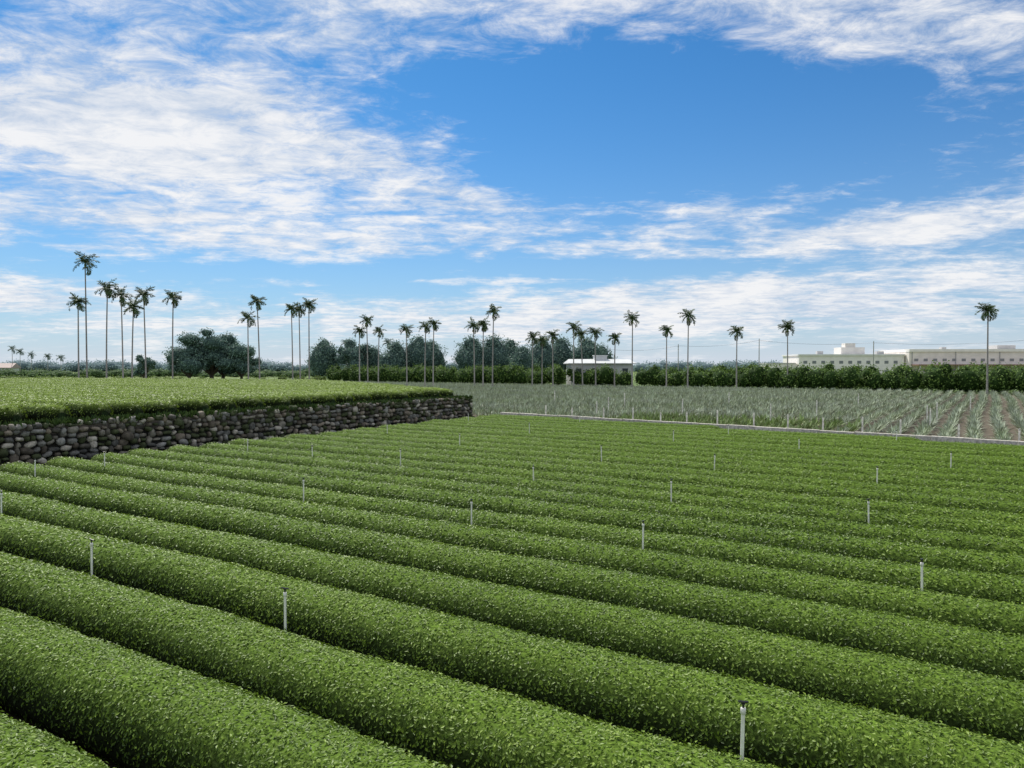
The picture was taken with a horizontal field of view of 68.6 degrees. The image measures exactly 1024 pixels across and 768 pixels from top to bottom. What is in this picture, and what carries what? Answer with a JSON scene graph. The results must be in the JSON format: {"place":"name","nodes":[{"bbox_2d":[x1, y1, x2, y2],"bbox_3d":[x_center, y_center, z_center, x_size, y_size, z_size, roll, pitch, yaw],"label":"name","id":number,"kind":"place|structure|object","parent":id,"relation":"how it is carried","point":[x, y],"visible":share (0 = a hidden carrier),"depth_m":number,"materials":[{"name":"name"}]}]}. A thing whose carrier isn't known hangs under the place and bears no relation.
{"place":"outdoors","nodes":[
{"label":"outdoors","id":0,"kind":"place"},
{"bbox_2d":[0,707,123,767],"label":"tea field soil","id":1,"kind":"structure","parent":0,"point":[110,764],"depth_m":9.39,"materials":[{"name":"brown soil"}]},
{"bbox_2d":[0,706,108,767],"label":"tea hedge row","id":2,"kind":"object","parent":1,"relation":"on","point":[24,746],"visible":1,"depth_m":7.36,"materials":[{"name":"green plant"}]},
{"bbox_2d":[0,607,452,767],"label":"tea hedge row","id":3,"kind":"object","parent":1,"relation":"on","point":[124,708],"visible":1,"depth_m":8.56,"materials":[{"name":"green plant"}]},
{"bbox_2d":[0,551,800,767],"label":"tea hedge row","id":4,"kind":"object","parent":1,"relation":"on","point":[445,720],"visible":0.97,"depth_m":9.20,"materials":[{"name":"green plant"}]},
{"bbox_2d":[738,700,748,760],"bbox_3d":[2.265,3.628,7.375,0.115,1.079,0.063,0,1,0],"label":"irrigation sprinkler","id":5,"kind":"object","parent":4,"relation":"on","point":[742,710],"visible":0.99,"depth_m":7.36,"materials":[{"name":"plastic"}]},
{"bbox_2d":[0,513,1023,767],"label":"tea hedge row","id":6,"kind":"object","parent":1,"relation":"on","point":[686,705],"visible":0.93,"depth_m":9.71,"materials":[{"name":"green plant"}]},
{"bbox_2d":[0,489,1023,745],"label":"tea hedge row","id":7,"kind":"object","parent":1,"relation":"on","point":[946,695],"visible":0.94,"depth_m":11.13,"materials":[{"name":"green plant"}]},
{"bbox_2d":[0,471,1023,682],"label":"tea hedge row","id":8,"kind":"object","parent":1,"relation":"on","point":[1001,655],"visible":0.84,"depth_m":13.28,"materials":[{"name":"green plant"}]},
{"bbox_2d":[0,462,1023,637],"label":"tea hedge row","id":9,"kind":"object","parent":1,"relation":"on","point":[988,615],"visible":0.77,"depth_m":15.14,"materials":[{"name":"green plant"}]},
{"bbox_2d":[45,456,1023,605],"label":"tea hedge row","id":10,"kind":"object","parent":1,"relation":"on","point":[989,586],"visible":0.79,"depth_m":16.81,"materials":[{"name":"green plant"}]},
{"bbox_2d":[90,452,1023,577],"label":"tea hedge row","id":11,"kind":"object","parent":1,"relation":"on","point":[913,553],"visible":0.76,"depth_m":18.77,"materials":[{"name":"green plant"}]},
{"bbox_2d":[125,447,1023,555],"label":"tea hedge row","id":12,"kind":"object","parent":1,"relation":"on","point":[961,541],"visible":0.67,"depth_m":20.21,"materials":[{"name":"green plant"}]},
{"bbox_2d":[168,444,1023,539],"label":"tea hedge row","id":13,"kind":"object","parent":1,"relation":"on","point":[977,526],"visible":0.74,"depth_m":22.07,"materials":[{"name":"green plant"}]},
{"bbox_2d":[476,415,723,428],"bbox_3d":[5.170,2.906,51.686,18.986,1.025,1.555,1,2,32],"label":"tea hedge row","id":14,"kind":"object","parent":1,"relation":"on","point":[620,422],"visible":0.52,"depth_m":50.60,"materials":[{"name":"green plant"}]},
{"bbox_2d":[200,442,1023,524],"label":"tea hedge row","id":15,"kind":"object","parent":1,"relation":"on","point":[856,503],"visible":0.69,"depth_m":23.83,"materials":[{"name":"green plant"}]},
{"bbox_2d":[228,438,1023,513],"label":"tea hedge row","id":16,"kind":"object","parent":1,"relation":"on","point":[979,502],"visible":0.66,"depth_m":25.20,"materials":[{"name":"green plant"}]},
{"bbox_2d":[264,437,1023,501],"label":"tea hedge row","id":17,"kind":"object","parent":1,"relation":"on","point":[989,494],"visible":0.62,"depth_m":27.31,"materials":[{"name":"green plant"}]},
{"bbox_2d":[284,433,1023,493],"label":"tea hedge row","id":18,"kind":"object","parent":1,"relation":"on","point":[890,479],"visible":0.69,"depth_m":28.83,"materials":[{"name":"green plant"}]},
{"bbox_2d":[317,431,1023,485],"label":"tea hedge row","id":19,"kind":"object","parent":1,"relation":"on","point":[959,477],"visible":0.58,"depth_m":30.05,"materials":[{"name":"green plant"}]},
{"bbox_2d":[340,429,1023,477],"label":"tea hedge row","id":20,"kind":"object","parent":1,"relation":"on","point":[935,469],"visible":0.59,"depth_m":32.23,"materials":[{"name":"green plant"}]},
{"bbox_2d":[356,427,1023,471],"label":"tea hedge row","id":21,"kind":"object","parent":1,"relation":"on","point":[915,462],"visible":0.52,"depth_m":33.41,"materials":[{"name":"green plant"}]},
{"bbox_2d":[459,416,922,440],"bbox_3d":[8.728,3.024,47.254,30.506,1.007,1.589,1,2,33],"label":"tea hedge row","id":22,"kind":"object","parent":1,"relation":"on","point":[726,429],"visible":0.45,"depth_m":45.11,"materials":[{"name":"green plant"}]},
{"bbox_2d":[377,424,1023,466],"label":"tea hedge row","id":23,"kind":"object","parent":1,"relation":"on","point":[961,459],"visible":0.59,"depth_m":35.09,"materials":[{"name":"green plant"}]},
{"bbox_2d":[396,423,1023,460],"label":"tea hedge row","id":24,"kind":"object","parent":1,"relation":"on","point":[821,447],"visible":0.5,"depth_m":37.11,"materials":[{"name":"green plant"}]},
{"bbox_2d":[417,421,1023,457],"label":"tea hedge row","id":25,"kind":"object","parent":1,"relation":"on","point":[877,446],"visible":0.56,"depth_m":38.09,"materials":[{"name":"green plant"}]},
{"bbox_2d":[426,419,1023,451],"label":"tea hedge row","id":26,"kind":"object","parent":1,"relation":"on","point":[895,443],"visible":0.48,"depth_m":40.09,"materials":[{"name":"green plant"}]},
{"bbox_2d":[450,418,1023,448],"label":"tea hedge row","id":27,"kind":"object","parent":1,"relation":"on","point":[815,436],"visible":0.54,"depth_m":41.41,"materials":[{"name":"green plant"}]},
{"bbox_2d":[66,292,90,377],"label":"areca palm","id":28,"kind":"object","parent":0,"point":[78,300],"visible":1,"depth_m":119.85,"materials":[{"name":"green plant"}]},
{"bbox_2d":[72,250,99,377],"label":"areca palm","id":29,"kind":"object","parent":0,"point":[85,261],"visible":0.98,"depth_m":121.48,"materials":[{"name":"green plant"}]},
{"bbox_2d":[94,278,118,377],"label":"areca palm","id":30,"kind":"object","parent":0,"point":[107,289],"visible":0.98,"depth_m":123.87,"materials":[{"name":"green plant"}]},
{"bbox_2d":[112,286,133,377],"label":"areca palm","id":31,"kind":"object","parent":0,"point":[119,292],"visible":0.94,"depth_m":125.67,"materials":[{"name":"green plant"}]},
{"bbox_2d":[123,298,144,377],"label":"areca palm","id":32,"kind":"object","parent":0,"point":[133,308],"visible":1,"depth_m":121.86,"materials":[{"name":"green plant"}]},
{"bbox_2d":[134,286,154,377],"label":"areca palm","id":33,"kind":"object","parent":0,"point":[143,293],"visible":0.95,"depth_m":125.81,"materials":[{"name":"green plant"}]},
{"bbox_2d":[162,289,181,377],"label":"areca palm","id":34,"kind":"object","parent":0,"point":[174,297],"visible":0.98,"depth_m":127.55,"materials":[{"name":"green plant"}]},
{"bbox_2d":[237,311,259,378],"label":"areca palm","id":35,"kind":"object","parent":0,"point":[247,316],"visible":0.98,"depth_m":131.92,"materials":[{"name":"green plant"}]},
{"bbox_2d":[248,294,266,378],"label":"areca palm","id":36,"kind":"object","parent":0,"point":[257,301],"visible":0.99,"depth_m":133.44,"materials":[{"name":"green plant"}]},
{"bbox_2d":[284,302,300,378],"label":"areca palm","id":37,"kind":"object","parent":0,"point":[291,307],"visible":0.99,"depth_m":144.74,"materials":[{"name":"green plant"}]},
{"bbox_2d":[302,297,317,378],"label":"areca palm","id":38,"kind":"object","parent":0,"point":[308,305],"visible":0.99,"depth_m":143.72,"materials":[{"name":"green plant"}]},
{"bbox_2d":[0,0,1023,365],"label":"sky","id":39,"kind":"structure","parent":0,"point":[848,171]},
{"bbox_2d":[1,371,1023,394],"bbox_3d":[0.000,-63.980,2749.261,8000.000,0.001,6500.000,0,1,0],"label":"ground","id":40,"kind":"structure","parent":0,"point":[269,377],"depth_m":263.71,"materials":[{"name":"green plant"}]},
{"bbox_2d":[133,354,158,377],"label":"shade tree","id":41,"kind":"object","parent":40,"relation":"on","point":[140,359],"visible":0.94,"depth_m":238.54,"materials":[{"name":"green plant"}]},
{"bbox_2d":[0,374,328,379],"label":"field shrubs","id":42,"kind":"object","parent":40,"relation":"on","point":[319,377],"visible":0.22,"depth_m":198.49,"materials":[{"name":"green plant"}]},
{"bbox_2d":[0,368,341,377],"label":"field hedge","id":43,"kind":"object","parent":40,"relation":"on","point":[117,372],"visible":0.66,"depth_m":285.86,"materials":[{"name":"green plant"}]},
{"bbox_2d":[163,345,211,377],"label":"shade tree","id":44,"kind":"object","parent":40,"relation":"on","point":[192,351],"visible":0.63,"depth_m":223.36,"materials":[{"name":"green plant"}]},
{"bbox_2d":[162,327,253,378],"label":"shade tree","id":45,"kind":"object","parent":40,"relation":"on","point":[214,347],"visible":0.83,"depth_m":224.47,"materials":[{"name":"green plant"}]},
{"bbox_2d":[0,395,474,465],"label":"stone wall","id":46,"kind":"structure","parent":40,"relation":"on","point":[43,443],"depth_m":38.35,"materials":[{"name":"grey stone"}]},
{"bbox_2d":[0,395,472,428],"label":"wall top grass","id":47,"kind":"structure","parent":46,"relation":"on","point":[63,420],"depth_m":38.64,"materials":[{"name":"green plant"}]},
{"bbox_2d":[224,345,263,378],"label":"shade tree","id":48,"kind":"object","parent":40,"relation":"on","point":[241,367],"visible":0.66,"depth_m":229.78,"materials":[{"name":"green plant"}]},
{"bbox_2d":[292,302,305,378],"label":"areca palm","id":49,"kind":"object","parent":40,"relation":"on","point":[300,312],"visible":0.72,"depth_m":147.71,"materials":[{"name":"green plant"}]},
{"bbox_2d":[304,337,341,378],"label":"shade tree","id":50,"kind":"object","parent":40,"relation":"on","point":[322,356],"visible":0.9,"depth_m":222.26,"materials":[{"name":"green plant"}]},
{"bbox_2d":[334,338,374,367],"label":"shade tree","id":51,"kind":"object","parent":40,"relation":"on","point":[349,353],"visible":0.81,"depth_m":220.22,"materials":[{"name":"green plant"}]},
{"bbox_2d":[363,345,383,368],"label":"shade tree","id":52,"kind":"object","parent":40,"relation":"on","point":[372,360],"visible":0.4,"depth_m":223.75,"materials":[{"name":"green plant"}]},
{"bbox_2d":[2,358,779,371],"bbox_3d":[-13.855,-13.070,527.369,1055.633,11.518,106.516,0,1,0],"label":"treeline","id":53,"kind":"object","parent":40,"relation":"on","point":[114,365],"visible":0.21,"depth_m":513.55,"materials":[{"name":"green plant"}]},
{"bbox_2d":[377,339,410,369],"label":"shade tree","id":54,"kind":"object","parent":40,"relation":"on","point":[394,356],"visible":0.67,"depth_m":212.84,"materials":[{"name":"green plant"}]},
{"bbox_2d":[403,334,435,369],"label":"shade tree","id":55,"kind":"object","parent":40,"relation":"on","point":[416,354],"visible":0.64,"depth_m":215.23,"materials":[{"name":"green plant"}]},
{"bbox_2d":[427,339,448,368],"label":"shade tree","id":56,"kind":"object","parent":40,"relation":"on","point":[439,359],"visible":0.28,"depth_m":219.37,"materials":[{"name":"green plant"}]},
{"bbox_2d":[449,334,485,369],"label":"shade tree","id":57,"kind":"object","parent":40,"relation":"on","point":[464,358],"visible":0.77,"depth_m":207.23,"materials":[{"name":"green plant"}]},
{"bbox_2d":[477,333,511,367],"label":"shade tree","id":58,"kind":"object","parent":40,"relation":"on","point":[500,354],"visible":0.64,"depth_m":208.78,"materials":[{"name":"green plant"}]},
{"bbox_2d":[508,344,539,370],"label":"shade tree","id":59,"kind":"object","parent":40,"relation":"on","point":[522,356],"visible":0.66,"depth_m":197.82,"materials":[{"name":"green plant"}]},
{"bbox_2d":[528,338,563,369],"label":"shade tree","id":60,"kind":"object","parent":40,"relation":"on","point":[547,353],"visible":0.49,"depth_m":206.97,"materials":[{"name":"green plant"}]},
{"bbox_2d":[549,334,577,374],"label":"shade tree","id":61,"kind":"object","parent":40,"relation":"on","point":[564,351],"visible":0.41,"depth_m":211.25,"materials":[{"name":"green plant"}]},
{"bbox_2d":[569,336,608,358],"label":"shade tree","id":62,"kind":"object","parent":40,"relation":"on","point":[588,348],"visible":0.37,"depth_m":203.03,"materials":[{"name":"green plant"}]},
{"bbox_2d":[563,355,635,386],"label":"farm shed","id":63,"kind":"structure","parent":40,"relation":"on","point":[624,364],"depth_m":162.20,"materials":[{"name":"white metal"}]},
{"bbox_2d":[324,360,1023,392],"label":"orchard hedge","id":64,"kind":"object","parent":40,"relation":"on","point":[943,378],"visible":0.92,"depth_m":143.85,"materials":[{"name":"green plant"}]},
{"bbox_2d":[777,319,794,374],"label":"areca palm","id":65,"kind":"object","parent":40,"relation":"on","point":[786,326],"visible":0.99,"depth_m":136.77,"materials":[{"name":"green plant"}]},
{"bbox_2d":[473,394,1023,440],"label":"pineapple field soil","id":66,"kind":"structure","parent":0,"point":[987,427],"depth_m":62.05,"materials":[{"name":"brown soil"}]},
{"bbox_2d":[419,320,431,385],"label":"areca palm","id":67,"kind":"object","parent":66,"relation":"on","point":[425,327],"visible":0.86,"depth_m":151.89,"materials":[{"name":"green plant"}]},
{"bbox_2d":[464,317,480,383],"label":"areca palm","id":68,"kind":"object","parent":66,"relation":"on","point":[473,325],"visible":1,"depth_m":147.70,"materials":[{"name":"green plant"}]},
{"bbox_2d":[477,317,490,385],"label":"areca palm","id":69,"kind":"object","parent":66,"relation":"on","point":[484,326],"visible":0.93,"depth_m":149.89,"materials":[{"name":"green plant"}]},
{"bbox_2d":[486,303,501,385],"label":"areca palm","id":70,"kind":"object","parent":66,"relation":"on","point":[493,309],"visible":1,"depth_m":145.78,"materials":[{"name":"green plant"}]},
{"bbox_2d":[587,327,604,386],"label":"areca palm","id":71,"kind":"object","parent":66,"relation":"on","point":[595,332],"visible":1,"depth_m":145.79,"materials":[{"name":"green plant"}]},
{"bbox_2d":[623,310,639,386],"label":"areca palm","id":72,"kind":"object","parent":66,"relation":"on","point":[632,317],"visible":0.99,"depth_m":141.84,"materials":[{"name":"green plant"}]},
{"bbox_2d":[340,380,1023,440],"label":"pineapple plant rows","id":73,"kind":"object","parent":66,"relation":"on","point":[744,404],"visible":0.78,"depth_m":78.36,"materials":[{"name":"green plant"}]},
{"bbox_2d":[677,309,694,388],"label":"areca palm","id":74,"kind":"object","parent":66,"relation":"on","point":[688,314],"visible":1,"depth_m":137.84,"materials":[{"name":"green plant"}]},
{"bbox_2d":[726,325,743,388],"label":"areca palm","id":75,"kind":"object","parent":66,"relation":"on","point":[737,330],"visible":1,"depth_m":137.93,"materials":[{"name":"green plant"}]},
{"bbox_2d":[500,412,1023,445],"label":"irrigation channel wall","id":76,"kind":"structure","parent":66,"relation":"on","point":[930,438],"depth_m":44.57,"materials":[{"name":"concrete"}]},
{"bbox_2d":[974,302,998,395],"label":"areca palm","id":77,"kind":"object","parent":66,"relation":"on","point":[986,308],"visible":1,"depth_m":110.87,"materials":[{"name":"green plant"}]},
{"bbox_2d":[783,356,903,372],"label":"wing walls","id":78,"kind":"structure","parent":0,"point":[797,360],"depth_m":260.00,"materials":[{"name":"white concrete"}]},
{"bbox_2d":[782,349,1023,355],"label":"parapets","id":79,"kind":"object","parent":78,"relation":"on","point":[957,350],"visible":0.86,"depth_m":254.31,"materials":[{"name":"white concrete"}]},
{"bbox_2d":[816,343,1015,353],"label":"rooftop rooms","id":80,"kind":"object","parent":79,"relation":"on","point":[847,348],"visible":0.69,"depth_m":265.29,"materials":[{"name":"white concrete"}]},
{"bbox_2d":[884,352,1023,373],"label":"wing walls","id":81,"kind":"structure","parent":0,"point":[967,356],"depth_m":253.23,"materials":[{"name":"white concrete"}]},
{"bbox_2d":[803,359,1023,372],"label":"windows","id":82,"kind":"structure","parent":81,"relation":"attached to","point":[850,362],"depth_m":258.31,"materials":[{"name":"grey glass"}]},
{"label":"terrace ground","id":83,"kind":"structure","parent":0,"visible":0},
{"bbox_2d":[0,403,27,424],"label":"tea hedge row","id":84,"kind":"object","parent":83,"relation":"on","point":[9,413],"visible":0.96,"depth_m":32.02,"materials":[{"name":"green plant"}]},
{"bbox_2d":[0,400,71,421],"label":"tea hedge row","id":85,"kind":"object","parent":83,"relation":"on","point":[38,411],"visible":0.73,"depth_m":33.63,"materials":[{"name":"green plant"}]},
{"bbox_2d":[0,397,113,418],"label":"tea hedge row","id":86,"kind":"object","parent":83,"relation":"on","point":[81,408],"visible":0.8,"depth_m":35.40,"materials":[{"name":"green plant"}]},
{"bbox_2d":[0,394,144,415],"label":"tea hedge row","id":87,"kind":"object","parent":83,"relation":"on","point":[119,406],"visible":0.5,"depth_m":36.79,"materials":[{"name":"green plant"}]},
{"bbox_2d":[0,392,179,414],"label":"tea hedge row","id":88,"kind":"object","parent":83,"relation":"on","point":[153,405],"visible":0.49,"depth_m":38.31,"materials":[{"name":"green plant"}]},
{"bbox_2d":[0,390,210,412],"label":"tea hedge row","id":89,"kind":"object","parent":83,"relation":"on","point":[185,404],"visible":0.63,"depth_m":41.03,"materials":[{"name":"green plant"}]},
{"bbox_2d":[0,389,237,410],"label":"tea hedge row","id":90,"kind":"object","parent":83,"relation":"on","point":[219,403],"visible":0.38,"depth_m":42.10,"materials":[{"name":"green plant"}]},
{"bbox_2d":[0,387,264,408],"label":"tea hedge row","id":91,"kind":"object","parent":83,"relation":"on","point":[244,401],"visible":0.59,"depth_m":45.47,"materials":[{"name":"green plant"}]},
{"bbox_2d":[0,386,290,406],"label":"tea hedge row","id":92,"kind":"object","parent":83,"relation":"on","point":[271,400],"visible":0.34,"depth_m":44.77,"materials":[{"name":"green plant"}]},
{"bbox_2d":[0,385,312,405],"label":"tea hedge row","id":93,"kind":"object","parent":83,"relation":"on","point":[295,399],"visible":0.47,"depth_m":49.72,"materials":[{"name":"green plant"}]},
{"bbox_2d":[0,384,336,404],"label":"tea hedge row","id":94,"kind":"object","parent":83,"relation":"on","point":[322,399],"visible":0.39,"depth_m":50.21,"materials":[{"name":"green plant"}]},
{"bbox_2d":[0,383,355,403],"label":"tea hedge row","id":95,"kind":"object","parent":83,"relation":"on","point":[340,397],"visible":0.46,"depth_m":53.84,"materials":[{"name":"green plant"}]},
{"bbox_2d":[0,382,372,401],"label":"tea hedge row","id":96,"kind":"object","parent":83,"relation":"on","point":[359,395],"visible":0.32,"depth_m":53.99,"materials":[{"name":"green plant"}]},
{"bbox_2d":[0,381,390,400],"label":"tea hedge row","id":97,"kind":"object","parent":83,"relation":"on","point":[377,395],"visible":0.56,"depth_m":59.20,"materials":[{"name":"green plant"}]},
{"bbox_2d":[0,380,409,399],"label":"tea hedge row","id":98,"kind":"object","parent":83,"relation":"on","point":[398,394],"visible":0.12,"depth_m":53.34,"materials":[{"name":"green plant"}]},
{"bbox_2d":[11,377,403,385],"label":"tea hedge row","id":99,"kind":"object","parent":83,"relation":"on","point":[226,381],"visible":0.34,"depth_m":80.16,"materials":[{"name":"green plant"}]},
{"bbox_2d":[1,378,419,386],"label":"tea hedge row","id":100,"kind":"object","parent":83,"relation":"on","point":[221,382],"visible":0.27,"depth_m":78.64,"materials":[{"name":"green plant"}]},
{"bbox_2d":[1,380,423,397],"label":"tea hedge row","id":101,"kind":"object","parent":83,"relation":"on","point":[413,392],"visible":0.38,"depth_m":63.28,"materials":[{"name":"green plant"}]},
{"bbox_2d":[43,377,388,383],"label":"tea hedge row","id":102,"kind":"object","parent":83,"relation":"on","point":[230,380],"visible":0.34,"depth_m":81.84,"materials":[{"name":"green plant"}]},
{"bbox_2d":[0,378,436,387],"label":"tea hedge row","id":103,"kind":"object","parent":83,"relation":"on","point":[234,383],"visible":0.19,"depth_m":73.53,"materials":[{"name":"green plant"}]},
{"bbox_2d":[0,379,440,397],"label":"tea hedge row","id":104,"kind":"object","parent":83,"relation":"on","point":[429,392],"visible":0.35,"depth_m":63.71,"materials":[{"name":"green plant"}]},
{"bbox_2d":[4,379,453,396],"bbox_3d":[-46.099,0.053,84.206,98.789,1.147,1.768,1,2,32],"label":"tea hedge row","id":105,"kind":"object","parent":83,"relation":"on","point":[444,392],"visible":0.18,"depth_m":60.77,"materials":[{"name":"green plant"}]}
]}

